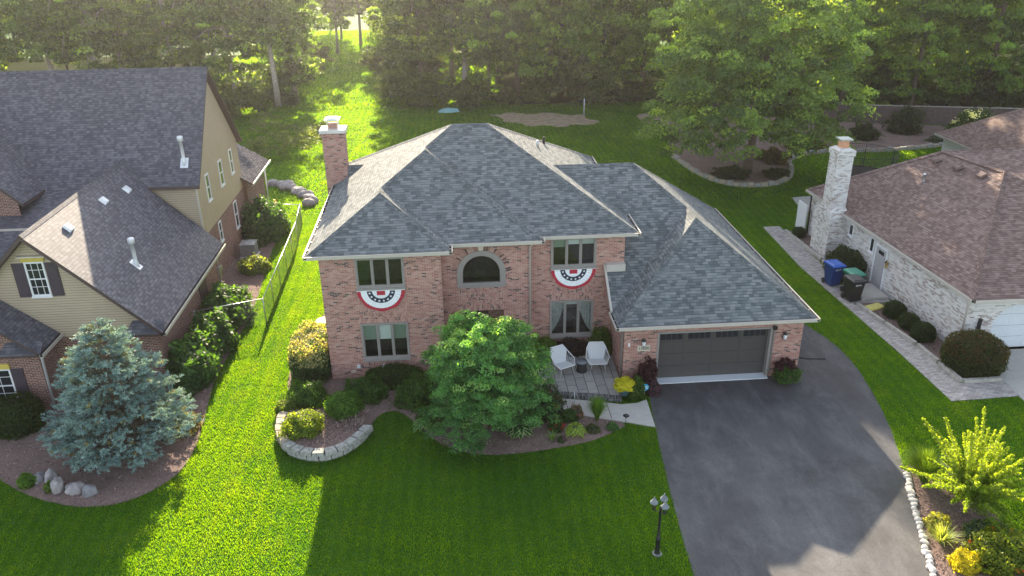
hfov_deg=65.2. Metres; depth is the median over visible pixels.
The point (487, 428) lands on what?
mulch chips
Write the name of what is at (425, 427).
hosta
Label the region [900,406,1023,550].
golden shrub
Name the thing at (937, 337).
mulch chips
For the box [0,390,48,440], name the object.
yew shrub
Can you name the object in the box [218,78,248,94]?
undergrowth bush
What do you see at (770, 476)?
driveway
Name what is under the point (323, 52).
undergrowth bush
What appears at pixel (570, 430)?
hosta
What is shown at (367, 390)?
yew shrub
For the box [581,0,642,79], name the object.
woodland tree
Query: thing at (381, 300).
bunting
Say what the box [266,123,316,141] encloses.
garden bush
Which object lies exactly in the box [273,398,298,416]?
yew shrub
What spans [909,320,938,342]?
round bush
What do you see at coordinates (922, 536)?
edging stone
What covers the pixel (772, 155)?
bed plants
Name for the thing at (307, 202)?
boulder
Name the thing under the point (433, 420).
groundcover shrub
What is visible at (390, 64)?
undergrowth bush
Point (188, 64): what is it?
undergrowth bush
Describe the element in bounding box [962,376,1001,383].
edging timber
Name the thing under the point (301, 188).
boulder
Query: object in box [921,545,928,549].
edging stone
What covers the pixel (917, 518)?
edging stone
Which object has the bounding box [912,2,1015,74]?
woodland tree
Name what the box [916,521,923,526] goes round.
edging stone
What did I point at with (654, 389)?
purple flowers
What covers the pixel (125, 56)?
woodland tree
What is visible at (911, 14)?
woodland tree
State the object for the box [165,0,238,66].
woodland tree
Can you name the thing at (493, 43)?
woodland tree
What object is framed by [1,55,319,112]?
woodland floor
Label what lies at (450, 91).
undergrowth bush
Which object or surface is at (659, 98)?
undergrowth bush
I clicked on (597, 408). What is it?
ornamental grass
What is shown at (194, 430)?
dry shrub
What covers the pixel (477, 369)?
ornamental tree
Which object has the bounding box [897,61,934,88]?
undergrowth bush
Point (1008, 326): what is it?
garage door
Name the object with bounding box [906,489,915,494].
edging stone
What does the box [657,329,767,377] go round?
garage door
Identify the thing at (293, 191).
boulder
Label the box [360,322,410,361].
window
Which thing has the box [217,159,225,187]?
window
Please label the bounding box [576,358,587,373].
side table
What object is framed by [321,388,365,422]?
boxwood
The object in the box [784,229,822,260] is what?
edging timber
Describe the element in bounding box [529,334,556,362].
yellow green shrub
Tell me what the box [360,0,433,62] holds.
woodland tree
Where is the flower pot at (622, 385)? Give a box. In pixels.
[613,375,635,395]
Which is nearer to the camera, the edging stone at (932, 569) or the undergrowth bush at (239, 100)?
the edging stone at (932, 569)
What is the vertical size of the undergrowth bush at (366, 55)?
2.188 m
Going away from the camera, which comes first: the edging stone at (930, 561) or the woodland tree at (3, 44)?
the edging stone at (930, 561)
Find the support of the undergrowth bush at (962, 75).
on the woodland floor at (509, 80)
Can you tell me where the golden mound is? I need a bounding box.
[944,546,982,575]
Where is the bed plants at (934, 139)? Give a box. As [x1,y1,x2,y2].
[924,135,943,143]
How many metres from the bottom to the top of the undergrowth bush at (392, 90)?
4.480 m
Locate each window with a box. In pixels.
[0,369,17,400]
[23,262,53,297]
[204,172,212,202]
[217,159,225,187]
[218,220,224,242]
[228,148,234,175]
[233,199,240,229]
[354,257,405,290]
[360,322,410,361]
[457,250,505,288]
[549,299,593,338]
[550,238,596,269]
[847,222,854,238]
[867,236,875,254]
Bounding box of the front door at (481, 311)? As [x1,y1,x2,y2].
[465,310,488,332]
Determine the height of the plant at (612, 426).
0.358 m
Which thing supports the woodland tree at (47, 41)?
on the woodland floor at (26, 65)
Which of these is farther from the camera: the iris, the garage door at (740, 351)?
the garage door at (740, 351)
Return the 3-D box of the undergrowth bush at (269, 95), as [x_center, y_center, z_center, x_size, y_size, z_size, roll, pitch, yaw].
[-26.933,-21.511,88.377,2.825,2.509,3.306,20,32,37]
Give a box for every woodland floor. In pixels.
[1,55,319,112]
[407,40,1023,121]
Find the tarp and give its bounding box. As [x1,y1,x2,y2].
[438,107,459,112]
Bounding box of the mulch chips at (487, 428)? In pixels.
[288,369,622,453]
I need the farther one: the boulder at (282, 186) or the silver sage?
the boulder at (282, 186)
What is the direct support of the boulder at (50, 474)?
on the mulch bed at (12, 472)
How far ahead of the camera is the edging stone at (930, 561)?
24.60 m
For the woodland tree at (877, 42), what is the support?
on the woodland floor at (509, 80)
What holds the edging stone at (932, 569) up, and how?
on the mulch bed at (933, 507)
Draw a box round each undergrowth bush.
[149,60,190,67]
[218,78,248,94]
[220,82,268,116]
[236,68,267,91]
[255,82,280,102]
[257,56,308,92]
[273,89,301,106]
[299,43,335,61]
[304,59,315,80]
[305,54,325,74]
[359,40,408,74]
[359,51,381,65]
[373,51,425,90]
[375,61,441,100]
[416,75,478,109]
[417,50,448,75]
[442,42,474,71]
[457,78,508,104]
[491,66,514,77]
[530,47,596,104]
[621,68,647,88]
[636,87,657,99]
[650,68,667,79]
[656,83,684,104]
[835,82,858,100]
[851,71,871,87]
[863,58,921,104]
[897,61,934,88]
[914,80,965,110]
[939,58,985,87]
[946,60,1019,110]
[1010,92,1023,107]
[1013,75,1023,93]
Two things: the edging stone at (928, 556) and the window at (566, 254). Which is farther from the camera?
the window at (566, 254)
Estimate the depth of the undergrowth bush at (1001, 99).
79.55 m
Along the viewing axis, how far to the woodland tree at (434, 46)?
87.17 m
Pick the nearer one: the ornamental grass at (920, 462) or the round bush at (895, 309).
the ornamental grass at (920, 462)
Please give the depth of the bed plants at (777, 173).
60.93 m
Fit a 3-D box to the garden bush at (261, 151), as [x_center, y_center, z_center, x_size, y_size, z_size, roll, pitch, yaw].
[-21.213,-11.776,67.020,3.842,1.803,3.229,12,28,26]
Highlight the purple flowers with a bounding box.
[645,377,662,396]
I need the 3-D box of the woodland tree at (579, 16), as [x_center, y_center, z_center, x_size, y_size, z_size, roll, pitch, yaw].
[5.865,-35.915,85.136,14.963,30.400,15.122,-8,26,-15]
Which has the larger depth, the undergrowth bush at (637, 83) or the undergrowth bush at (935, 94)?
the undergrowth bush at (637, 83)
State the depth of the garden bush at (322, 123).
75.43 m
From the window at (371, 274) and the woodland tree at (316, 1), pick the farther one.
the woodland tree at (316, 1)
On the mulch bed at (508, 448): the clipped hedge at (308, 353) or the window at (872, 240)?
the clipped hedge at (308, 353)
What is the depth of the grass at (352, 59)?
99.13 m
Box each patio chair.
[550,344,574,373]
[586,341,609,371]
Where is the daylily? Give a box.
[922,516,969,551]
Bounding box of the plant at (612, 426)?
[605,421,619,431]
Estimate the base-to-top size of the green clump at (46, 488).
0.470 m
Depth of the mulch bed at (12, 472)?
29.70 m
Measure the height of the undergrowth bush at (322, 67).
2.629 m
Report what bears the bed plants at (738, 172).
on the mulch bed at (709, 162)
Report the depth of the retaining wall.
29.99 m
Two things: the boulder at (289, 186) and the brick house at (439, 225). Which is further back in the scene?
the boulder at (289, 186)
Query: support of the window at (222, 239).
in the house at (125, 193)
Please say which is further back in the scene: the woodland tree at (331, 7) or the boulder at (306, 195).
the woodland tree at (331, 7)
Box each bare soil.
[489,112,598,126]
[637,114,670,125]
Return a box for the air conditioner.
[239,239,259,258]
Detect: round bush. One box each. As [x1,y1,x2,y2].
[792,226,805,238]
[880,298,908,319]
[895,311,920,330]
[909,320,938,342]
[939,328,1010,377]
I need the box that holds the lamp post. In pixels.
[650,493,668,557]
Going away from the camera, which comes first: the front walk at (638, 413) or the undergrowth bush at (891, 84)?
the front walk at (638, 413)
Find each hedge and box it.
[287,319,330,384]
[365,362,423,390]
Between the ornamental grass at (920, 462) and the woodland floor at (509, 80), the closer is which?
the ornamental grass at (920, 462)
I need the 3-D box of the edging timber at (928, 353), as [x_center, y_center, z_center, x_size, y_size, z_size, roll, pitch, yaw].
[18.877,2.964,36.325,0.180,0.190,1.552,-4,25,-6]
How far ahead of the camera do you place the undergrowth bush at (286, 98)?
87.34 m
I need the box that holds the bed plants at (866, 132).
[848,120,884,141]
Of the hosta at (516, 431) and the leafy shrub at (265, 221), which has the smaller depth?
the hosta at (516, 431)
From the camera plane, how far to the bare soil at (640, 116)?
80.44 m
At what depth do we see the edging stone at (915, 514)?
26.53 m
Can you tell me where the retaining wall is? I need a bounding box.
[275,411,373,461]
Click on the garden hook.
(574, 393)
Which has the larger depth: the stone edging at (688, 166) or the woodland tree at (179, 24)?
the woodland tree at (179, 24)
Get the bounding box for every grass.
[225,29,508,112]
[230,94,941,215]
[585,395,610,420]
[895,443,949,483]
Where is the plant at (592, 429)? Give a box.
[585,422,600,434]
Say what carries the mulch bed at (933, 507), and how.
on the lawn at (294, 515)
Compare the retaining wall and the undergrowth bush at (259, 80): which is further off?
the undergrowth bush at (259, 80)
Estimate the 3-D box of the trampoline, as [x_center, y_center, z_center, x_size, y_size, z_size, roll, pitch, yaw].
[25.714,-8.795,58.810,4.652,2.619,4.640,-3,25,-4]
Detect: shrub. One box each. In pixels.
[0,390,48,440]
[164,324,224,399]
[171,410,202,439]
[180,306,240,355]
[198,279,257,331]
[235,252,273,276]
[240,194,293,248]
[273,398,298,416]
[277,377,330,410]
[342,373,393,407]
[388,369,438,414]
[414,405,445,429]
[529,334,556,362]
[555,336,588,356]
[586,324,611,356]
[633,351,657,384]
[771,356,804,384]
[821,244,866,281]
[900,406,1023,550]
[956,523,1023,575]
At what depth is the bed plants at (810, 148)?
68.48 m
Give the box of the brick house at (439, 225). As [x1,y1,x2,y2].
[302,116,820,383]
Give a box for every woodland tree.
[0,0,85,69]
[0,1,31,66]
[16,0,128,69]
[49,0,162,68]
[94,0,165,67]
[119,0,210,67]
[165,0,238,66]
[165,6,204,58]
[175,0,270,89]
[224,0,304,106]
[246,0,330,94]
[282,0,321,46]
[315,0,354,54]
[319,1,355,38]
[345,0,370,44]
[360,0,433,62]
[361,0,383,15]
[365,0,460,76]
[371,3,400,16]
[427,0,490,79]
[433,0,457,78]
[435,0,526,99]
[445,0,547,84]
[454,0,575,97]
[503,0,613,95]
[519,0,581,80]
[527,4,623,61]
[554,0,640,82]
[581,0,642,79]
[599,0,690,91]
[635,0,703,52]
[668,0,725,67]
[764,0,809,62]
[806,0,901,101]
[857,0,939,73]
[870,0,970,105]
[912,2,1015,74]
[937,0,1023,105]
[995,0,1023,92]
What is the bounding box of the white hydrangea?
[942,106,994,129]
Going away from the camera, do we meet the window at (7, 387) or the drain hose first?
the window at (7, 387)
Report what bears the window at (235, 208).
in the house at (125, 193)
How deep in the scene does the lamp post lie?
24.49 m
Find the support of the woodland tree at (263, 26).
on the lawn at (294, 515)
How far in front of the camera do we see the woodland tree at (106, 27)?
79.02 m
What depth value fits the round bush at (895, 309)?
39.48 m
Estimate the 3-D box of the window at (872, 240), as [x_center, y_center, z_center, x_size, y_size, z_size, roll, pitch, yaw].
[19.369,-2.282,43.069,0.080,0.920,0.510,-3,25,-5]
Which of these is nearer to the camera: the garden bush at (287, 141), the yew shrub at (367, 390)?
the yew shrub at (367, 390)
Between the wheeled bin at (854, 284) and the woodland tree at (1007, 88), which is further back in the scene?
the woodland tree at (1007, 88)
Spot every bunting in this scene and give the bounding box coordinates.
[357,289,404,310]
[551,268,595,288]
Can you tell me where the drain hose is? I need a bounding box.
[799,356,824,359]
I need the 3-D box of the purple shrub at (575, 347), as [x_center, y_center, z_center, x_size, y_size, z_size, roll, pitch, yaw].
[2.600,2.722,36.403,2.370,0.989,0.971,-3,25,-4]
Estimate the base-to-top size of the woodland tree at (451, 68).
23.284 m
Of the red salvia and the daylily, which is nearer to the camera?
the daylily
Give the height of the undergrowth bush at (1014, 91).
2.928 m
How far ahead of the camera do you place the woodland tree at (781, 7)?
83.62 m
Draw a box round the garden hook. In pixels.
[569,382,579,403]
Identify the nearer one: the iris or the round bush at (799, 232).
the iris
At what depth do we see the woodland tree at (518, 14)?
84.72 m
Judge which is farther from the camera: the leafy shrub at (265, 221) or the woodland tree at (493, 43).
the woodland tree at (493, 43)
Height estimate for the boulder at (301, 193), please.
0.676 m
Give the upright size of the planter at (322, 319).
0.476 m
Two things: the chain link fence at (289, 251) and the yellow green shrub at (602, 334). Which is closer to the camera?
the yellow green shrub at (602, 334)
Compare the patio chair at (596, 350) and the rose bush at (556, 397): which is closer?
the rose bush at (556, 397)
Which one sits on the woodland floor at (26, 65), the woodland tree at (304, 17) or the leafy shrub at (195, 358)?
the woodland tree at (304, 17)
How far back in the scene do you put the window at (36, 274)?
32.19 m
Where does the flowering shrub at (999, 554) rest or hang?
on the mulch bed at (933, 507)
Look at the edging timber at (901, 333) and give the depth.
37.96 m
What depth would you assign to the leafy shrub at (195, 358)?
34.23 m
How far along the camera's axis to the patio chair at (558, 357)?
35.02 m
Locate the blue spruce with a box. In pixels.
[35,317,204,474]
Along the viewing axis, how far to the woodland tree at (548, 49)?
91.78 m
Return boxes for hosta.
[412,418,431,431]
[505,420,536,439]
[565,422,587,437]
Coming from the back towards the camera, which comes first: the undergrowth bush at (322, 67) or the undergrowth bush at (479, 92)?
the undergrowth bush at (322, 67)
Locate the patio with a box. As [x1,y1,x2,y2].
[522,354,621,402]
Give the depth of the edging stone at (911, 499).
27.20 m
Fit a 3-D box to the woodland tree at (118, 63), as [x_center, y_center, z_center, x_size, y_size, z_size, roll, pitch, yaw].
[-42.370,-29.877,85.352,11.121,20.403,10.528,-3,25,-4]
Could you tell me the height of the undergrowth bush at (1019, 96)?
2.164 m
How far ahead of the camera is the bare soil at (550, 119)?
80.17 m
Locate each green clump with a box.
[16,473,36,489]
[43,480,51,493]
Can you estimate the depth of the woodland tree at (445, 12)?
85.95 m
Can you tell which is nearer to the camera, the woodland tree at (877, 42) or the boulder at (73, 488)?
the boulder at (73, 488)
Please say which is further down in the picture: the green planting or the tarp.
the green planting
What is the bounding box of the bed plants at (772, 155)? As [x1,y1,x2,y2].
[755,146,794,165]
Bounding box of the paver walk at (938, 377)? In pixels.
[763,226,1019,400]
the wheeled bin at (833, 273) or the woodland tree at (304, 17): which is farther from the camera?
the woodland tree at (304, 17)
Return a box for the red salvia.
[547,419,564,432]
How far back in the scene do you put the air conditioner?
47.67 m
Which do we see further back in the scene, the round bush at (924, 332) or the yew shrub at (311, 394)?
the round bush at (924, 332)
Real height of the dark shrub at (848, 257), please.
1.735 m
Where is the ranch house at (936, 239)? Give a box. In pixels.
[795,108,1023,348]
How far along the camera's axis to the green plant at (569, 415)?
31.74 m
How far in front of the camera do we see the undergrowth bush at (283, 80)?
91.64 m
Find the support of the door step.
on the paver walk at (938, 377)
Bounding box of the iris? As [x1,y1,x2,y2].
[544,430,560,440]
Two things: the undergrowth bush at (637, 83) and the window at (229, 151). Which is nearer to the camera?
the window at (229, 151)
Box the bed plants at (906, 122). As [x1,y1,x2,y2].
[881,101,926,135]
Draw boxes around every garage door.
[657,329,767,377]
[990,304,1023,346]
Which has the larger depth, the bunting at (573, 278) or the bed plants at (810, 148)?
the bed plants at (810, 148)
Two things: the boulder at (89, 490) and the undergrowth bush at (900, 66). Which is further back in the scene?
the undergrowth bush at (900, 66)
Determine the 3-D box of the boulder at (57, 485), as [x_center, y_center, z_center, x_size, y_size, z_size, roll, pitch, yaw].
[-16.036,6.992,28.276,0.363,0.686,0.586,-3,25,-4]
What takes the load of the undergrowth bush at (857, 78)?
on the woodland floor at (509, 80)
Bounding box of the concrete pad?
[792,196,812,211]
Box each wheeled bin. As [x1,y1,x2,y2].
[821,259,846,285]
[840,267,865,290]
[840,274,866,300]
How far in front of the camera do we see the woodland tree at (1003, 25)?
77.38 m
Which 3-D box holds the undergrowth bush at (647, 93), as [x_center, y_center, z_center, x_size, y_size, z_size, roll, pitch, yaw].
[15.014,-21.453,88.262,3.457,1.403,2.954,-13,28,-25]
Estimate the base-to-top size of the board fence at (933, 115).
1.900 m
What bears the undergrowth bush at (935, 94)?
on the woodland floor at (509, 80)
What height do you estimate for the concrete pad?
0.001 m
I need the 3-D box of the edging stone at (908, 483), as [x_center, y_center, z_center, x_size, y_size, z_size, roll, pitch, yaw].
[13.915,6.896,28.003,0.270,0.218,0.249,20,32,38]
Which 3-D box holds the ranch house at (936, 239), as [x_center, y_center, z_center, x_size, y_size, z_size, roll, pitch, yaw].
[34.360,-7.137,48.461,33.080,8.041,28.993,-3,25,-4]
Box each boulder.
[34,471,44,484]
[44,468,58,482]
[50,476,64,494]
[64,481,85,495]
[82,484,98,497]
[267,179,277,186]
[279,180,293,184]
[279,183,289,190]
[286,183,296,190]
[291,187,298,194]
[296,186,306,193]
[297,190,313,197]
[302,198,315,206]
[303,193,314,198]
[308,196,318,202]
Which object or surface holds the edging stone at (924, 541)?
on the mulch bed at (933, 507)
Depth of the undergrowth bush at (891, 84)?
82.55 m
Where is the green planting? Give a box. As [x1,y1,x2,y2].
[625,375,645,401]
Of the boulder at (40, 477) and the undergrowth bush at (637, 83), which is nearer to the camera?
the boulder at (40, 477)
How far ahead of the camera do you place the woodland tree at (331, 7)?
117.96 m
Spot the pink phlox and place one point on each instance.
(578, 411)
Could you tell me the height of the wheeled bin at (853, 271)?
1.296 m
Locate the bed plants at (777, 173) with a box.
[762,167,793,179]
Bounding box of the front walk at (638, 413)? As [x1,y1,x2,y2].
[524,399,654,426]
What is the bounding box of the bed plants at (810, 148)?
[782,136,829,150]
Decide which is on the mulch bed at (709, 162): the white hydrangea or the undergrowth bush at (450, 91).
the white hydrangea
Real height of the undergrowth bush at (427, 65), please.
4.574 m
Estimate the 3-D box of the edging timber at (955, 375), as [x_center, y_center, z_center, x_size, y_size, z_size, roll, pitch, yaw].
[19.086,3.646,34.835,0.180,0.190,1.550,-3,25,-5]
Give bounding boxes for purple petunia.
[555,434,566,443]
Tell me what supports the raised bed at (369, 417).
on the mulch bed at (508, 448)
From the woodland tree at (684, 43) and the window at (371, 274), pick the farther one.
the woodland tree at (684, 43)
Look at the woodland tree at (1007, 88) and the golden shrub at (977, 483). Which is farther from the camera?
the woodland tree at (1007, 88)
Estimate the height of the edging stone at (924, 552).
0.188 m
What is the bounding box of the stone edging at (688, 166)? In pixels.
[671,142,942,187]
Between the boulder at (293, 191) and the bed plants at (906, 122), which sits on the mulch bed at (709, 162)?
the bed plants at (906, 122)
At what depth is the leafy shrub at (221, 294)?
39.49 m
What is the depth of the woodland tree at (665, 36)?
94.70 m
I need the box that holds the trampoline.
[834,143,899,175]
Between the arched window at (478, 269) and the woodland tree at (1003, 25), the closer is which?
the arched window at (478, 269)
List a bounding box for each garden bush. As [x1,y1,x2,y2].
[242,136,288,155]
[261,127,321,151]
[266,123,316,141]
[304,119,327,134]
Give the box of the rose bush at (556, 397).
[524,380,566,424]
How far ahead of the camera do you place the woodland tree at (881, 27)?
88.88 m
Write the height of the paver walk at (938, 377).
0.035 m
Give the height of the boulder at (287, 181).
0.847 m
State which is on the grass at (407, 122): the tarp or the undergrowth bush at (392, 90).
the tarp
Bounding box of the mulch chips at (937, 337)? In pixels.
[800,230,975,377]
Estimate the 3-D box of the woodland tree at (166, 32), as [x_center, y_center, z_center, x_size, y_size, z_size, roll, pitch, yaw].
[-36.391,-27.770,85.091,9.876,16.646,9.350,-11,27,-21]
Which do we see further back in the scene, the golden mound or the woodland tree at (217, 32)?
the woodland tree at (217, 32)
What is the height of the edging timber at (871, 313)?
0.190 m
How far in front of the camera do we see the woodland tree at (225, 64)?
82.97 m
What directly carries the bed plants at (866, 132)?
on the mulch bed at (709, 162)
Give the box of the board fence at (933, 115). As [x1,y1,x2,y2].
[707,92,1020,124]
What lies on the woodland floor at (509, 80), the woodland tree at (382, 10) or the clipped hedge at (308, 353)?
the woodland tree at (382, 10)
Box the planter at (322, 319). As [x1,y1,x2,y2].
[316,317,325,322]
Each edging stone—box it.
[905,481,913,486]
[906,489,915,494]
[908,497,918,502]
[912,512,919,517]
[914,516,922,521]
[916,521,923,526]
[919,534,927,539]
[920,539,928,545]
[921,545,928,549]
[921,549,931,555]
[925,554,933,559]
[926,559,933,564]
[928,566,936,573]
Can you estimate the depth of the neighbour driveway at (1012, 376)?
34.87 m
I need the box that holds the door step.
[860,283,888,300]
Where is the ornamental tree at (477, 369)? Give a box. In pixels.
[416,309,562,456]
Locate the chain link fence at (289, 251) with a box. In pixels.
[193,204,302,324]
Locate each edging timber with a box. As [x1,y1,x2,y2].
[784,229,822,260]
[856,302,884,323]
[884,322,916,344]
[916,343,939,363]
[938,361,962,382]
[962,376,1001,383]
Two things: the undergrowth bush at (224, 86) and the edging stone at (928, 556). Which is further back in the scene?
the undergrowth bush at (224, 86)
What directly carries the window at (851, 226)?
in the ranch house at (936, 239)
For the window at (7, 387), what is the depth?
32.52 m
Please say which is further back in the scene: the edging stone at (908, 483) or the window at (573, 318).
the window at (573, 318)
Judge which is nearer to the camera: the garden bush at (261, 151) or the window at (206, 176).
the window at (206, 176)
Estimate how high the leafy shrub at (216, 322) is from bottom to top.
2.395 m
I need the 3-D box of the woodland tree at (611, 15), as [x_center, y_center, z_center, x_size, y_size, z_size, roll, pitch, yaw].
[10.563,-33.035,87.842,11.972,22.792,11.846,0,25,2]
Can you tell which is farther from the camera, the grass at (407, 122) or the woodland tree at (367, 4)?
the woodland tree at (367, 4)
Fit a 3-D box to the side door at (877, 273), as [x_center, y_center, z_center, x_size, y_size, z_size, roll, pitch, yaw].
[19.496,-1.162,42.519,0.060,2.200,1.200,-3,25,-5]
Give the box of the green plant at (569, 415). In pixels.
[560,408,577,423]
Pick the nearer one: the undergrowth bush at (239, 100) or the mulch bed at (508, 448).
the mulch bed at (508, 448)
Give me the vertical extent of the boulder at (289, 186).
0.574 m
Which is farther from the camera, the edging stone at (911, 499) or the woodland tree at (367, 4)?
the woodland tree at (367, 4)
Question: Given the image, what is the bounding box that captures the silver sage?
[960,517,1018,541]
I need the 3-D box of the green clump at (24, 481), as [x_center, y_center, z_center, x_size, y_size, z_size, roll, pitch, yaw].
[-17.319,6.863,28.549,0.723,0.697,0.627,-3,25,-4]
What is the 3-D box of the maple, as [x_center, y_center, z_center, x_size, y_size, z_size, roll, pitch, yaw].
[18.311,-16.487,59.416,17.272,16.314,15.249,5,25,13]
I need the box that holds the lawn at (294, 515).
[0,1,1023,575]
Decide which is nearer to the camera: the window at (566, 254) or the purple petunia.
the purple petunia
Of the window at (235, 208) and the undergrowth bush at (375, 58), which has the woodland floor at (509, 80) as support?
the undergrowth bush at (375, 58)
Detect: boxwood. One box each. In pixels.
[273,407,325,441]
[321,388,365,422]
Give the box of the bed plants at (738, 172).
[709,163,752,180]
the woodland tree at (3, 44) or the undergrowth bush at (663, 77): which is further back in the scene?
the undergrowth bush at (663, 77)
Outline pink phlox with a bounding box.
[571,403,583,419]
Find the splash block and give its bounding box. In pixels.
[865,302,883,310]
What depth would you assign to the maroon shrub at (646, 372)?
33.58 m
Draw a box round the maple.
[634,0,880,174]
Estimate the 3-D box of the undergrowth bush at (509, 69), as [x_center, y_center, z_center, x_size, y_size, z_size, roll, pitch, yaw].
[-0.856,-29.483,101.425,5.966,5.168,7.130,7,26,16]
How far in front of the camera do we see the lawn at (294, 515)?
27.94 m
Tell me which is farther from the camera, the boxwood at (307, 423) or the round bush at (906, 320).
the round bush at (906, 320)
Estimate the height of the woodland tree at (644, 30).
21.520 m
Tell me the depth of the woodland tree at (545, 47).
93.49 m
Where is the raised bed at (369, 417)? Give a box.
[284,402,375,448]
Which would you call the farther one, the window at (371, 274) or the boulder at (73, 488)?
the window at (371, 274)
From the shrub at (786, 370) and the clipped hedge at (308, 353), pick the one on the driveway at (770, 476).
the shrub at (786, 370)
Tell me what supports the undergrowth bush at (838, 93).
on the woodland floor at (509, 80)
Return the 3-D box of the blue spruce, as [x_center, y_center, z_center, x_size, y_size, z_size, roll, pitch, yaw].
[-14.791,3.614,29.731,5.848,5.316,5.903,-3,25,-4]
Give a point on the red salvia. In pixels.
(557, 427)
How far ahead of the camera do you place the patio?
34.36 m
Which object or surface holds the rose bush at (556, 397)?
on the mulch bed at (508, 448)
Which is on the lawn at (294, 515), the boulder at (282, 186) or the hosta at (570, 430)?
the boulder at (282, 186)
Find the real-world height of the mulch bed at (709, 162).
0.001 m
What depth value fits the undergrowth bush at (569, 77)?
84.73 m
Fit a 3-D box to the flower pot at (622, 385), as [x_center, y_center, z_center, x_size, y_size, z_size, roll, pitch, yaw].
[4.655,4.030,33.182,1.000,0.876,0.898,-3,25,-4]
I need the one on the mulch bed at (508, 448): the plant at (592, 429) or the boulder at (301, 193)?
the plant at (592, 429)
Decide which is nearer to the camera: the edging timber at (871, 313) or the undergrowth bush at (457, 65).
the edging timber at (871, 313)
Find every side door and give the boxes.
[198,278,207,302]
[869,243,888,289]
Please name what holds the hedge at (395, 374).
on the mulch bed at (508, 448)
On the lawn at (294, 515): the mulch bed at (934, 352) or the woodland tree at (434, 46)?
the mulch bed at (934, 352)
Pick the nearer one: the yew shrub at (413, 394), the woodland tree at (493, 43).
the yew shrub at (413, 394)
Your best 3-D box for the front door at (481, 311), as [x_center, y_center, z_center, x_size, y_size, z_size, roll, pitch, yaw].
[-1.615,1.757,37.008,1.100,2.100,0.088,-3,25,-4]
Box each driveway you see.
[650,324,929,575]
[996,349,1023,399]
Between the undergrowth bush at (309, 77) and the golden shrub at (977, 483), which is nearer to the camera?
the golden shrub at (977, 483)
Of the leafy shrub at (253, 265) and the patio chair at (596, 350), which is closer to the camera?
the patio chair at (596, 350)
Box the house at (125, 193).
[0,66,270,408]
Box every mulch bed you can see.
[0,242,274,506]
[276,313,624,454]
[668,113,947,182]
[790,231,990,377]
[907,466,1023,575]
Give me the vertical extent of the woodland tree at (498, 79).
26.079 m
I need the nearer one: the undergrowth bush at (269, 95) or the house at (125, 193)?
the house at (125, 193)
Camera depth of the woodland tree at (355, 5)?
127.54 m
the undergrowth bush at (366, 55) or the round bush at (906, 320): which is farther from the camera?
the undergrowth bush at (366, 55)
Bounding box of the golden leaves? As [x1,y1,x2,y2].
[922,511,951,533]
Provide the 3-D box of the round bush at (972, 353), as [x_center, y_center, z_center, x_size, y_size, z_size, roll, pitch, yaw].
[20.169,2.823,34.887,2.655,1.964,2.442,-3,25,-4]
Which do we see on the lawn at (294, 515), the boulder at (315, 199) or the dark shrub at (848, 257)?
the boulder at (315, 199)

